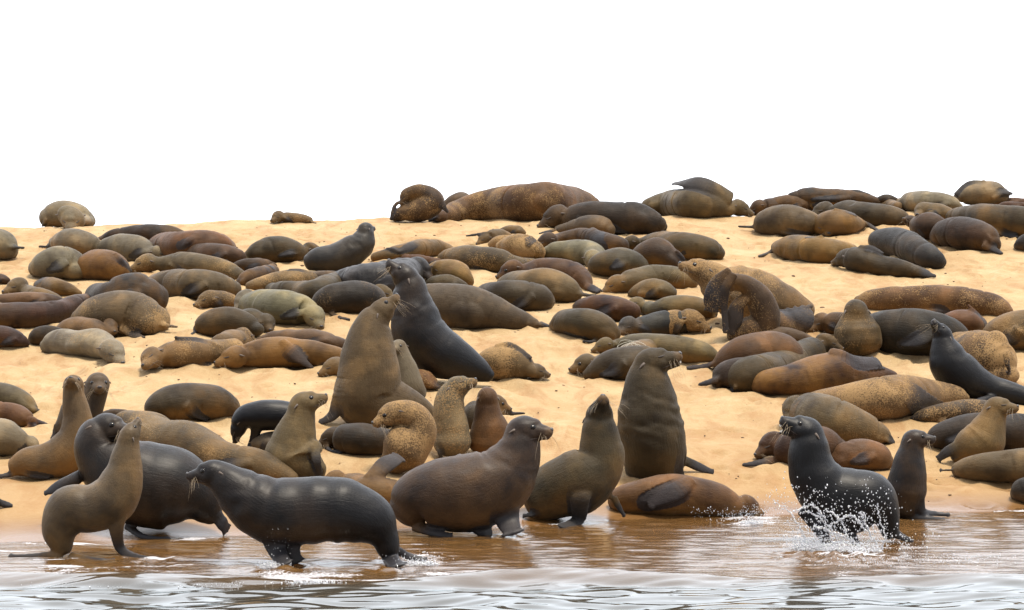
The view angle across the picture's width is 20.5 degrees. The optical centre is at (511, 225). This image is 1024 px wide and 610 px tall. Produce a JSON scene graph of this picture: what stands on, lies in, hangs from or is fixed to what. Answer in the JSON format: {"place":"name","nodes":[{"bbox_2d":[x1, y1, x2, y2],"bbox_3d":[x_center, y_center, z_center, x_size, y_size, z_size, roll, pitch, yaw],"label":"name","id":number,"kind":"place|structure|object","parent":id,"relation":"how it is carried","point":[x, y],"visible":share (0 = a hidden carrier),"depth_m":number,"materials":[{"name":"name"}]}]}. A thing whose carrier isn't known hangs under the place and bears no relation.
{"place":"outdoors","nodes":[
{"label":"outdoors","id":0,"kind":"place"},
{"bbox_2d":[0,508,1023,609],"bbox_3d":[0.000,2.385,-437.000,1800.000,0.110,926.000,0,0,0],"label":"water","id":1,"kind":"structure","parent":0,"point":[696,563],"depth_m":19.52,"materials":[{"name":"grey liquid"}]},
{"bbox_2d":[8,417,153,559],"bbox_3d":[-3.122,1.909,20.503,1.088,1.028,0.488,0,0,0],"label":"fur seal","id":2,"kind":"object","parent":1,"relation":"on","point":[109,498],"visible":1,"depth_m":20.44,"materials":[{"name":"fur"}]},
{"bbox_2d":[186,460,426,567],"bbox_3d":[-1.477,2.037,20.090,1.691,0.748,0.562,0,0,8],"label":"fur seal","id":3,"kind":"object","parent":1,"relation":"on","point":[298,512],"visible":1,"depth_m":19.93,"materials":[{"name":"fur"}]},
{"bbox_2d":[390,415,558,536],"bbox_3d":[-0.287,1.956,22.020,1.334,0.959,0.618,0,0,0],"label":"fur seal","id":4,"kind":"object","parent":1,"relation":"on","point":[481,493],"visible":1,"depth_m":21.82,"materials":[{"name":"fur"}]},
{"bbox_2d":[764,415,913,543],"bbox_3d":[2.475,1.927,21.455,1.150,0.981,0.457,0,0,0],"label":"splashing seal","id":5,"kind":"object","parent":1,"relation":"on","point":[813,465],"visible":0.9,"depth_m":21.32,"materials":[{"name":"fur"}]},
{"bbox_2d":[757,471,939,552],"bbox_3d":[2.475,2.129,20.968,1.399,0.623,0.488,0,0,9],"label":"water splash","id":6,"kind":"object","parent":1,"relation":"on","point":[813,546],"visible":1,"depth_m":20.94,"materials":[{"name":"white liquid"}]},
{"bbox_2d":[887,429,949,518],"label":"fur seal","id":7,"kind":"object","parent":1,"relation":"on","point":[907,478],"visible":0.84,"depth_m":23.10,"materials":[{"name":"fur"}]},
{"bbox_2d":[0,211,1023,543],"bbox_3d":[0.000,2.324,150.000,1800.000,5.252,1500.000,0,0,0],"label":"sand","id":8,"kind":"structure","parent":0,"point":[724,421],"depth_m":27.82,"materials":[{"name":"beige sand"}]},
{"bbox_2d":[0,418,38,455],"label":"fur seal","id":9,"kind":"object","parent":8,"relation":"on","point":[15,438],"visible":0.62,"depth_m":24.33,"materials":[{"name":"fur"}]},
{"bbox_2d":[0,401,47,427],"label":"fur seal","id":10,"kind":"object","parent":8,"relation":"on","point":[20,415],"visible":0.91,"depth_m":25.30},
{"bbox_2d":[0,293,89,328],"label":"fur seal","id":11,"kind":"object","parent":8,"relation":"on","point":[17,315],"visible":0.76,"depth_m":30.18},
{"bbox_2d":[0,375,92,478],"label":"fur seal","id":12,"kind":"object","parent":8,"relation":"on","point":[53,457],"visible":0.83,"depth_m":23.37,"materials":[{"name":"fur"}]},
{"bbox_2d":[28,246,82,279],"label":"fur seal","id":13,"kind":"object","parent":8,"relation":"on","point":[59,262],"visible":0.88,"depth_m":33.56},
{"bbox_2d":[39,200,95,228],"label":"fur seal","id":14,"kind":"object","parent":8,"relation":"on","point":[65,214],"visible":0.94,"depth_m":39.08,"materials":[{"name":"fur"}]},
{"bbox_2d":[39,228,99,253],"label":"fur seal","id":15,"kind":"object","parent":8,"relation":"on","point":[81,241],"visible":0.62,"depth_m":35.53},
{"bbox_2d":[40,328,124,363],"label":"fur seal","id":16,"kind":"object","parent":8,"relation":"on","point":[95,343],"visible":0.98,"depth_m":28.52,"materials":[{"name":"fur"}]},
{"bbox_2d":[50,372,117,438],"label":"fur seal","id":17,"kind":"object","parent":8,"relation":"on","point":[96,389],"visible":0.5,"depth_m":24.80,"materials":[{"name":"fur"}]},
{"bbox_2d":[57,316,121,336],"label":"fur seal","id":18,"kind":"object","parent":8,"relation":"on","point":[110,326],"visible":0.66,"depth_m":29.47,"materials":[{"name":"fur"}]},
{"bbox_2d":[78,249,131,280],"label":"fur seal","id":19,"kind":"object","parent":8,"relation":"on","point":[101,264],"visible":0.77,"depth_m":33.47,"materials":[{"name":"fur"}]},
{"bbox_2d":[70,290,177,337],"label":"fur seal","id":20,"kind":"object","parent":8,"relation":"on","point":[133,314],"visible":0.82,"depth_m":29.60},
{"bbox_2d":[85,272,168,307],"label":"fur seal","id":21,"kind":"object","parent":8,"relation":"on","point":[155,290],"visible":0.56,"depth_m":31.01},
{"bbox_2d":[97,233,163,260],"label":"fur seal","id":22,"kind":"object","parent":8,"relation":"on","point":[130,247],"visible":0.68,"depth_m":35.22,"materials":[{"name":"fur"}]},
{"bbox_2d":[44,413,230,538],"bbox_3d":[-2.898,1.928,21.859,1.446,0.964,0.667,0,0,0],"label":"fur seal","id":23,"kind":"object","parent":8,"relation":"on","point":[165,501],"visible":0.69,"depth_m":21.67,"materials":[{"name":"fur"}]},
{"bbox_2d":[98,224,182,239],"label":"fur seal","id":24,"kind":"object","parent":8,"relation":"on","point":[148,231],"visible":0.48,"depth_m":36.44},
{"bbox_2d":[130,252,243,279],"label":"fur seal","id":25,"kind":"object","parent":8,"relation":"on","point":[148,262],"visible":0.69,"depth_m":33.68,"materials":[{"name":"fur"}]},
{"bbox_2d":[140,336,242,369],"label":"fur seal","id":26,"kind":"object","parent":8,"relation":"on","point":[178,352],"visible":0.91,"depth_m":27.93,"materials":[{"name":"fur"}]},
{"bbox_2d":[144,383,239,421],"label":"fur seal","id":27,"kind":"object","parent":8,"relation":"on","point":[194,401],"visible":0.91,"depth_m":25.56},
{"bbox_2d":[149,230,236,255],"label":"fur seal","id":28,"kind":"object","parent":8,"relation":"on","point":[167,243],"visible":0.56,"depth_m":34.83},
{"bbox_2d":[149,269,241,299],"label":"fur seal","id":29,"kind":"object","parent":8,"relation":"on","point":[192,283],"visible":0.66,"depth_m":31.82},
{"bbox_2d":[116,410,297,477],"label":"fur seal","id":30,"kind":"object","parent":8,"relation":"on","point":[203,443],"visible":0.56,"depth_m":23.67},
{"bbox_2d":[186,243,245,262],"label":"fur seal","id":31,"kind":"object","parent":8,"relation":"on","point":[232,254],"visible":0.55,"depth_m":34.42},
{"bbox_2d":[191,307,263,337],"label":"fur seal","id":32,"kind":"object","parent":8,"relation":"on","point":[213,322],"visible":0.81,"depth_m":29.57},
{"bbox_2d":[230,400,288,446],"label":"fur seal","id":33,"kind":"object","parent":8,"relation":"on","point":[257,418],"visible":0.63,"depth_m":24.39,"materials":[{"name":"fur"}]},
{"bbox_2d":[213,336,341,368],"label":"fur seal","id":34,"kind":"object","parent":8,"relation":"on","point":[279,352],"visible":0.94,"depth_m":28.09,"materials":[{"name":"fur"}]},
{"bbox_2d":[245,269,317,289],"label":"fur seal","id":35,"kind":"object","parent":8,"relation":"on","point":[261,282],"visible":0.5,"depth_m":32.63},
{"bbox_2d":[239,289,324,329],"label":"fur seal","id":36,"kind":"object","parent":8,"relation":"on","point":[285,307],"visible":0.84,"depth_m":30.26,"materials":[{"name":"fur"}]},
{"bbox_2d":[245,236,318,262],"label":"fur seal","id":37,"kind":"object","parent":8,"relation":"on","point":[279,249],"visible":0.71,"depth_m":34.71,"materials":[{"name":"fur"}]},
{"bbox_2d":[265,391,327,476],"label":"fur seal","id":38,"kind":"object","parent":8,"relation":"on","point":[294,444],"visible":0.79,"depth_m":23.61,"materials":[{"name":"fur"}]},
{"bbox_2d":[255,329,345,347],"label":"fur seal","id":39,"kind":"object","parent":8,"relation":"on","point":[323,337],"visible":0.44,"depth_m":29.03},
{"bbox_2d":[265,272,341,298],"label":"fur seal","id":40,"kind":"object","parent":8,"relation":"on","point":[309,288],"visible":0.47,"depth_m":31.68,"materials":[{"name":"fur"}]},
{"bbox_2d":[303,222,380,270],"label":"fur seal","id":41,"kind":"object","parent":8,"relation":"on","point":[357,247],"visible":0.9,"depth_m":33.91,"materials":[{"name":"fur"}]},
{"bbox_2d":[312,280,385,320],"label":"fur seal","id":42,"kind":"object","parent":8,"relation":"on","point":[354,296],"visible":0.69,"depth_m":30.71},
{"bbox_2d":[319,423,389,455],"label":"fur seal","id":43,"kind":"object","parent":8,"relation":"on","point":[355,439],"visible":0.73,"depth_m":24.30,"materials":[{"name":"fur"}]},
{"bbox_2d":[326,452,404,503],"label":"fur seal","id":44,"kind":"object","parent":8,"relation":"on","point":[374,478],"visible":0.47,"depth_m":22.92,"materials":[{"name":"fur"}]},
{"bbox_2d":[318,293,432,427],"bbox_3d":[-1.203,1.235,25.620,1.091,1.257,0.606,0,0,0],"label":"fur seal","id":45,"kind":"object","parent":8,"relation":"on","point":[369,384],"visible":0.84,"depth_m":25.42,"materials":[{"name":"fur"}]},
{"bbox_2d":[336,257,432,291],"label":"fur seal","id":46,"kind":"object","parent":8,"relation":"on","point":[371,272],"visible":0.45,"depth_m":31.94,"materials":[{"name":"fur"}]},
{"bbox_2d":[371,400,436,473],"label":"fur seal","id":47,"kind":"object","parent":8,"relation":"on","point":[410,436],"visible":0.92,"depth_m":23.83,"materials":[{"name":"fur"}]},
{"bbox_2d":[394,339,425,396],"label":"fur seal","id":48,"kind":"object","parent":8,"relation":"on","point":[410,374],"visible":0.51,"depth_m":26.49,"materials":[{"name":"fur"}]},
{"bbox_2d":[370,239,452,261],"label":"fur seal","id":49,"kind":"object","parent":8,"relation":"on","point":[430,247],"visible":0.71,"depth_m":34.80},
{"bbox_2d":[390,184,448,221],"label":"fur seal","id":50,"kind":"object","parent":8,"relation":"on","point":[419,202],"visible":1,"depth_m":38.02,"materials":[{"name":"fur"}]},
{"bbox_2d":[376,259,493,381],"bbox_3d":[-0.753,0.917,27.419,1.162,1.199,0.533,0,0,0],"label":"fur seal","id":51,"kind":"object","parent":8,"relation":"on","point":[438,348],"visible":0.85,"depth_m":27.25,"materials":[{"name":"fur"}]},
{"bbox_2d":[429,259,473,285],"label":"fur seal","id":52,"kind":"object","parent":8,"relation":"on","point":[459,269],"visible":0.68,"depth_m":32.81,"materials":[{"name":"fur"}]},
{"bbox_2d":[433,376,483,457],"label":"fur seal","id":53,"kind":"object","parent":8,"relation":"on","point":[453,437],"visible":0.89,"depth_m":24.50,"materials":[{"name":"fur"}]},
{"bbox_2d":[437,245,533,271],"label":"fur seal","id":54,"kind":"object","parent":8,"relation":"on","point":[492,259],"visible":0.66,"depth_m":34.04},
{"bbox_2d":[426,283,548,329],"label":"fur seal","id":55,"kind":"object","parent":8,"relation":"on","point":[465,306],"visible":0.73,"depth_m":30.29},
{"bbox_2d":[470,387,507,452],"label":"fur seal","id":56,"kind":"object","parent":8,"relation":"on","point":[489,426],"visible":0.84,"depth_m":24.62,"materials":[{"name":"fur"}]},
{"bbox_2d":[428,181,598,221],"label":"fur seal","id":57,"kind":"object","parent":8,"relation":"on","point":[535,201],"visible":0.69,"depth_m":38.35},
{"bbox_2d":[480,342,550,381],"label":"fur seal","id":58,"kind":"object","parent":8,"relation":"on","point":[505,360],"visible":0.83,"depth_m":27.82,"materials":[{"name":"fur"}]},
{"bbox_2d":[479,280,554,310],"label":"fur seal","id":59,"kind":"object","parent":8,"relation":"on","point":[526,295],"visible":0.66,"depth_m":31.39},
{"bbox_2d":[496,233,545,257],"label":"fur seal","id":60,"kind":"object","parent":8,"relation":"on","point":[524,245],"visible":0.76,"depth_m":34.90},
{"bbox_2d":[497,268,595,302],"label":"fur seal","id":61,"kind":"object","parent":8,"relation":"on","point":[562,287],"visible":0.61,"depth_m":32.07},
{"bbox_2d":[495,258,601,292],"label":"fur seal","id":62,"kind":"object","parent":8,"relation":"on","point":[579,274],"visible":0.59,"depth_m":33.24,"materials":[{"name":"fur"}]},
{"bbox_2d":[522,394,625,527],"bbox_3d":[0.507,1.882,22.808,0.870,1.059,0.721,0,0,0],"label":"fur seal","id":63,"kind":"object","parent":8,"relation":"on","point":[580,484],"visible":0.94,"depth_m":22.74,"materials":[{"name":"fur"}]},
{"bbox_2d":[544,239,604,266],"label":"fur seal","id":64,"kind":"object","parent":8,"relation":"on","point":[581,252],"visible":0.68,"depth_m":34.78,"materials":[{"name":"fur"}]},
{"bbox_2d":[539,215,614,233],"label":"fur seal","id":65,"kind":"object","parent":8,"relation":"on","point":[601,223],"visible":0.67,"depth_m":37.01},
{"bbox_2d":[538,227,628,249],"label":"fur seal","id":66,"kind":"object","parent":8,"relation":"on","point":[605,240],"visible":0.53,"depth_m":35.61,"materials":[{"name":"fur"}]},
{"bbox_2d":[549,308,620,343],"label":"fur seal","id":67,"kind":"object","parent":8,"relation":"on","point":[589,326],"visible":0.94,"depth_m":29.86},
{"bbox_2d":[536,201,666,234],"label":"fur seal","id":68,"kind":"object","parent":8,"relation":"on","point":[629,217],"visible":0.87,"depth_m":37.20,"materials":[{"name":"fur"}]},
{"bbox_2d":[572,294,640,321],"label":"fur seal","id":69,"kind":"object","parent":8,"relation":"on","point":[616,308],"visible":0.68,"depth_m":31.17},
{"bbox_2d":[583,345,650,379],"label":"fur seal","id":70,"kind":"object","parent":8,"relation":"on","point":[615,363],"visible":0.58,"depth_m":28.08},
{"bbox_2d":[588,247,648,276],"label":"fur seal","id":71,"kind":"object","parent":8,"relation":"on","point":[612,262],"visible":0.84,"depth_m":33.86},
{"bbox_2d":[601,265,697,294],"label":"fur seal","id":72,"kind":"object","parent":8,"relation":"on","point":[626,281],"visible":0.7,"depth_m":32.94,"materials":[{"name":"fur"}]},
{"bbox_2d":[628,278,676,298],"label":"fur seal","id":73,"kind":"object","parent":8,"relation":"on","point":[653,288],"visible":0.94,"depth_m":32.37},
{"bbox_2d":[618,310,687,335],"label":"fur seal","id":74,"kind":"object","parent":8,"relation":"on","point":[657,322],"visible":0.82,"depth_m":30.34,"materials":[{"name":"fur"}]},
{"bbox_2d":[591,333,717,362],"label":"fur seal","id":75,"kind":"object","parent":8,"relation":"on","point":[692,350],"visible":0.72,"depth_m":28.97,"materials":[{"name":"fur"}]},
{"bbox_2d":[633,237,684,266],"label":"fur seal","id":76,"kind":"object","parent":8,"relation":"on","point":[656,251],"visible":0.71,"depth_m":34.39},
{"bbox_2d":[617,348,713,478],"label":"fur seal","id":77,"kind":"object","parent":8,"relation":"on","point":[650,426],"visible":0.88,"depth_m":24.18,"materials":[{"name":"fur"}]},
{"bbox_2d":[629,295,717,317],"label":"fur seal","id":78,"kind":"object","parent":8,"relation":"on","point":[677,302],"visible":0.55,"depth_m":31.12,"materials":[{"name":"fur"}]},
{"bbox_2d":[625,231,724,259],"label":"fur seal","id":79,"kind":"object","parent":8,"relation":"on","point":[688,246],"visible":0.65,"depth_m":35.00,"materials":[{"name":"fur"}]},
{"bbox_2d":[608,474,764,515],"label":"fur seal","id":80,"kind":"object","parent":8,"relation":"on","point":[671,494],"visible":0.95,"depth_m":23.24,"materials":[{"name":"fur"}]},
{"bbox_2d":[668,309,711,334],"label":"fur seal","id":81,"kind":"object","parent":8,"relation":"on","point":[693,320],"visible":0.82,"depth_m":30.40,"materials":[{"name":"fur"}]},
{"bbox_2d":[703,268,779,335],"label":"fur seal","id":82,"kind":"object","parent":8,"relation":"on","point":[757,298],"visible":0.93,"depth_m":29.91,"materials":[{"name":"fur"}]},
{"bbox_2d":[673,258,814,317],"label":"fur seal","id":83,"kind":"object","parent":8,"relation":"on","point":[700,272],"visible":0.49,"depth_m":30.60,"materials":[{"name":"fur"}]},
{"bbox_2d":[686,331,802,369],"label":"fur seal","id":84,"kind":"object","parent":8,"relation":"on","point":[750,344],"visible":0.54,"depth_m":28.41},
{"bbox_2d":[727,304,813,340],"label":"fur seal","id":85,"kind":"object","parent":8,"relation":"on","point":[801,318],"visible":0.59,"depth_m":30.14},
{"bbox_2d":[738,204,816,235],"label":"fur seal","id":86,"kind":"object","parent":8,"relation":"on","point":[785,220],"visible":0.91,"depth_m":36.82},
{"bbox_2d":[728,333,843,391],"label":"fur seal","id":87,"kind":"object","parent":8,"relation":"on","point":[743,372],"visible":0.58,"depth_m":27.80,"materials":[{"name":"fur"}]},
{"bbox_2d":[742,426,844,466],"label":"fur seal","id":88,"kind":"object","parent":8,"relation":"on","point":[778,449],"visible":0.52,"depth_m":24.95,"materials":[{"name":"fur"}]},
{"bbox_2d":[758,235,856,262],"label":"fur seal","id":89,"kind":"object","parent":8,"relation":"on","point":[814,249],"visible":0.82,"depth_m":34.78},
{"bbox_2d":[752,348,896,394],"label":"fur seal","id":90,"kind":"object","parent":8,"relation":"on","point":[833,367],"visible":0.8,"depth_m":27.56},
{"bbox_2d":[788,187,880,204],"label":"fur seal","id":91,"kind":"object","parent":8,"relation":"on","point":[815,194],"visible":0.72,"depth_m":39.19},
{"bbox_2d":[777,393,894,443],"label":"fur seal","id":92,"kind":"object","parent":8,"relation":"on","point":[845,421],"visible":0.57,"depth_m":25.70,"materials":[{"name":"fur"}]},
{"bbox_2d":[814,208,877,236],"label":"fur seal","id":93,"kind":"object","parent":8,"relation":"on","point":[834,222],"visible":0.98,"depth_m":36.60,"materials":[{"name":"fur"}]},
{"bbox_2d":[834,299,881,355],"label":"fur seal","id":94,"kind":"object","parent":8,"relation":"on","point":[857,331],"visible":0.88,"depth_m":29.40,"materials":[{"name":"fur"}]},
{"bbox_2d":[812,200,907,226],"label":"fur seal","id":95,"kind":"object","parent":8,"relation":"on","point":[875,214],"visible":0.59,"depth_m":37.42,"materials":[{"name":"fur"}]},
{"bbox_2d":[831,439,892,470],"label":"fur seal","id":96,"kind":"object","parent":8,"relation":"on","point":[865,454],"visible":0.84,"depth_m":24.90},
{"bbox_2d":[828,245,935,277],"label":"fur seal","id":97,"kind":"object","parent":8,"relation":"on","point":[868,259],"visible":1,"depth_m":33.80,"materials":[{"name":"fur"}]},
{"bbox_2d":[811,374,969,420],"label":"fur seal","id":98,"kind":"object","parent":8,"relation":"on","point":[896,396],"visible":0.66,"depth_m":26.72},
{"bbox_2d":[868,227,946,268],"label":"fur seal","id":99,"kind":"object","parent":8,"relation":"on","point":[909,246],"visible":0.94,"depth_m":34.68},
{"bbox_2d":[871,308,967,355],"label":"fur seal","id":100,"kind":"object","parent":8,"relation":"on","point":[902,333],"visible":0.57,"depth_m":29.43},
{"bbox_2d":[896,191,962,210],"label":"fur seal","id":101,"kind":"object","parent":8,"relation":"on","point":[909,201],"visible":0.69,"depth_m":38.32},
{"bbox_2d":[854,285,1012,315],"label":"fur seal","id":102,"kind":"object","parent":8,"relation":"on","point":[944,299],"visible":0.77,"depth_m":31.57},
{"bbox_2d":[910,399,986,422],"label":"fur seal","id":103,"kind":"object","parent":8,"relation":"on","point":[940,412],"visible":0.56,"depth_m":26.64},
{"bbox_2d":[929,216,1002,253],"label":"fur seal","id":104,"kind":"object","parent":8,"relation":"on","point":[964,233],"visible":1,"depth_m":35.43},
{"bbox_2d":[920,319,1023,404],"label":"fur seal","id":105,"kind":"object","parent":8,"relation":"on","point":[952,361],"visible":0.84,"depth_m":27.52,"materials":[{"name":"fur"}]},
{"bbox_2d":[927,412,1023,449],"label":"fur seal","id":106,"kind":"object","parent":8,"relation":"on","point":[945,432],"visible":0.41,"depth_m":25.63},
{"bbox_2d":[936,397,1019,462],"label":"fur seal","id":107,"kind":"object","parent":8,"relation":"on","point":[984,431],"visible":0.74,"depth_m":25.25,"materials":[{"name":"fur"}]},
{"bbox_2d":[939,448,1023,482],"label":"fur seal","id":108,"kind":"object","parent":8,"relation":"on","point":[1004,466],"visible":0.95,"depth_m":24.66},
{"bbox_2d":[954,180,1012,204],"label":"fur seal","id":109,"kind":"object","parent":8,"relation":"on","point":[973,192],"visible":0.96,"depth_m":39.16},
{"bbox_2d":[945,204,1023,237],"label":"fur seal","id":110,"kind":"object","parent":8,"relation":"on","point":[1006,221],"visible":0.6,"depth_m":36.44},
{"bbox_2d":[952,330,1019,382],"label":"fur seal","id":111,"kind":"object","parent":8,"relation":"on","point":[993,352],"visible":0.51,"depth_m":28.22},
{"bbox_2d":[983,310,1023,349],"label":"fur seal","id":112,"kind":"object","parent":8,"relation":"on","point":[1009,326],"visible":0.59,"depth_m":29.76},
{"bbox_2d":[0,0,1023,227],"label":"sky","id":113,"kind":"structure","parent":0,"point":[161,112],"materials":[{"name":"white"}]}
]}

